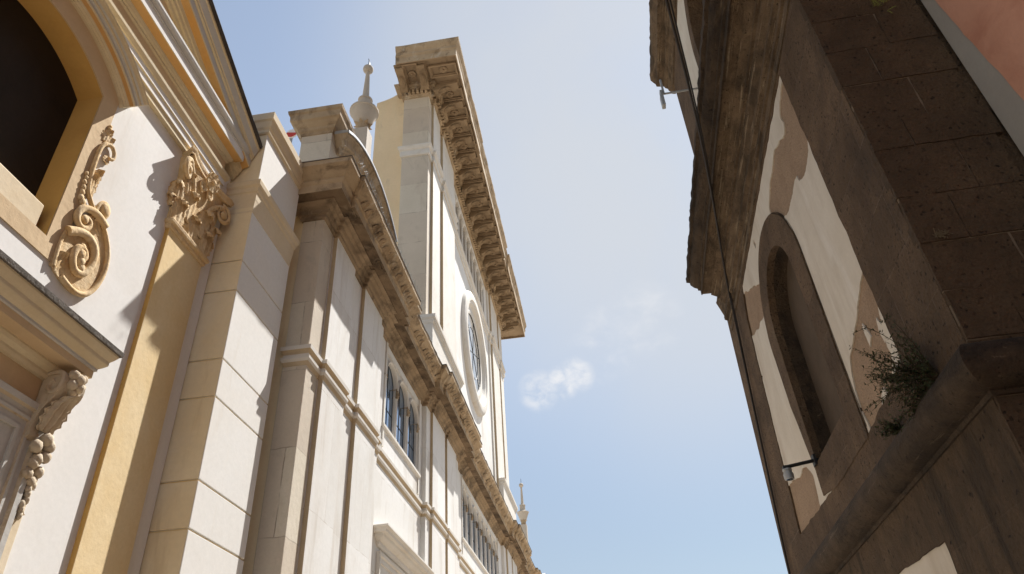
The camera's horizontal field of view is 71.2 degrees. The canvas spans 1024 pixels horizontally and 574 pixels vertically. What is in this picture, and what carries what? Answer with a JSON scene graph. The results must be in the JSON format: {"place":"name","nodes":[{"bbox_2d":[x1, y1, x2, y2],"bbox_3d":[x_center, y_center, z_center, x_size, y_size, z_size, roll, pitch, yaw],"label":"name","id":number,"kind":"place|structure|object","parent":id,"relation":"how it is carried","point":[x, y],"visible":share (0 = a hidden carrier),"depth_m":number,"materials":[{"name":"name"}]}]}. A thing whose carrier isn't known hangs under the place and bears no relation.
{"place":"outdoors","nodes":[
{"label":"outdoors","id":0,"kind":"place"},
{"bbox_2d":[0,0,262,573],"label":"chapel","id":1,"kind":"structure","parent":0,"point":[131,146],"depth_m":6.20,"materials":[{"name":"white paint"}]},
{"bbox_2d":[0,420,13,463],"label":"door panel","id":2,"kind":"structure","parent":1,"relation":"in","point":[6,430],"depth_m":4.93,"materials":[{"name":"grey paint"}]},
{"bbox_2d":[0,0,101,234],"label":"arched window","id":3,"kind":"structure","parent":1,"relation":"in","point":[51,96],"depth_m":5.99,"materials":[{"name":"yellow paint"}]},
{"bbox_2d":[242,36,545,573],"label":"church","id":4,"kind":"structure","parent":0,"point":[384,446],"depth_m":13.37,"materials":[{"name":"white stone"}]},
{"bbox_2d":[286,129,296,142],"bbox_3d":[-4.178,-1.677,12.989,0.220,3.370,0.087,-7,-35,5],"label":"round marker","id":5,"kind":"object","parent":4,"relation":"on","point":[291,134],"visible":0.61,"depth_m":13.84,"materials":[{"name":"metal"}]},
{"bbox_2d":[381,342,420,494],"bbox_3d":[-2.120,2.534,13.529,0.195,2.010,2.550,-7,-35,5],"label":"arcaded window","id":6,"kind":"structure","parent":4,"relation":"in","point":[401,414],"depth_m":13.60,"materials":[{"name":"stone"}]},
{"bbox_2d":[461,290,488,416],"bbox_3d":[-1.336,2.239,24.172,0.420,4.263,4.263,-7,-35,5],"label":"round window","id":7,"kind":"structure","parent":4,"relation":"in","point":[474,349],"depth_m":24.29,"materials":[{"name":"stone"}]},
{"bbox_2d":[461,474,498,573],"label":"arcaded window","id":8,"kind":"structure","parent":4,"relation":"in","point":[476,536],"depth_m":20.19,"materials":[{"name":"stone"}]},
{"bbox_2d":[213,0,787,573],"label":"sky","id":9,"kind":"structure","parent":0,"point":[632,448],"materials":[{"name":"blue"}]},
{"bbox_2d":[921,0,1023,155],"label":"salmon house","id":10,"kind":"structure","parent":0,"point":[985,39],"depth_m":5.78,"materials":[{"name":"paint"}]},
{"label":"ground","id":11,"kind":"structure","parent":0,"visible":0},
{"bbox_2d":[139,112,302,573],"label":"rusticated pier","id":12,"kind":"structure","parent":11,"relation":"on","point":[200,520],"depth_m":7.58,"materials":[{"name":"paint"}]},
{"bbox_2d":[649,0,1023,573],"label":"stone building","id":13,"kind":"structure","parent":11,"relation":"on","point":[857,151],"depth_m":6.68,"materials":[{"name":"brown stone"}]},
{"bbox_2d":[659,79,697,108],"bbox_3d":[3.193,-3.686,13.379,0.885,0.740,0.120,-8,-35,6],"label":"floodlight","id":14,"kind":"object","parent":13,"relation":"attached to","point":[662,93],"visible":0.88,"depth_m":13.36,"materials":[{"name":"grey metal"}]},
{"bbox_2d":[669,0,761,438],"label":"cable","id":15,"kind":"object","parent":13,"relation":"attached to","point":[703,143],"visible":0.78,"depth_m":9.19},
{"bbox_2d":[665,0,790,573],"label":"cable","id":16,"kind":"object","parent":13,"relation":"attached to","point":[703,151],"visible":1,"depth_m":10.96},
{"bbox_2d":[782,454,818,480],"bbox_3d":[3.519,2.193,8.702,0.470,0.275,0.124,-8,-35,6],"label":"wall spotlight","id":17,"kind":"object","parent":13,"relation":"attached to","point":[788,474],"depth_m":8.70,"materials":[{"name":"metal"}]},
{"bbox_2d":[871,0,886,5],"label":"leafy sprig","id":18,"kind":"object","parent":13,"relation":"attached to","point":[873,1],"visible":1,"depth_m":6.81,"materials":[{"name":"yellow plant"}]},
{"bbox_2d":[873,411,902,439],"bbox_3d":[3.222,1.221,6.137,0.236,0.250,0.362,-8,-35,6],"label":"plant","id":19,"kind":"object","parent":13,"relation":"attached to","point":[892,426],"visible":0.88,"depth_m":6.08,"materials":[{"name":"green plant"}]},
{"bbox_2d":[849,314,938,434],"bbox_3d":[2.937,0.678,5.534,0.538,0.906,1.102,-8,-35,6],"label":"plant","id":20,"kind":"object","parent":13,"relation":"attached to","point":[925,376],"visible":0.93,"depth_m":5.45,"materials":[{"name":"green plant"}]},
{"bbox_2d":[932,228,952,237],"bbox_3d":[3.185,-0.402,5.298,0.155,0.117,0.052,-8,-35,6],"label":"dry weed","id":21,"kind":"object","parent":13,"relation":"attached to","point":[941,233],"visible":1,"depth_m":5.30,"materials":[{"name":"green plant"}]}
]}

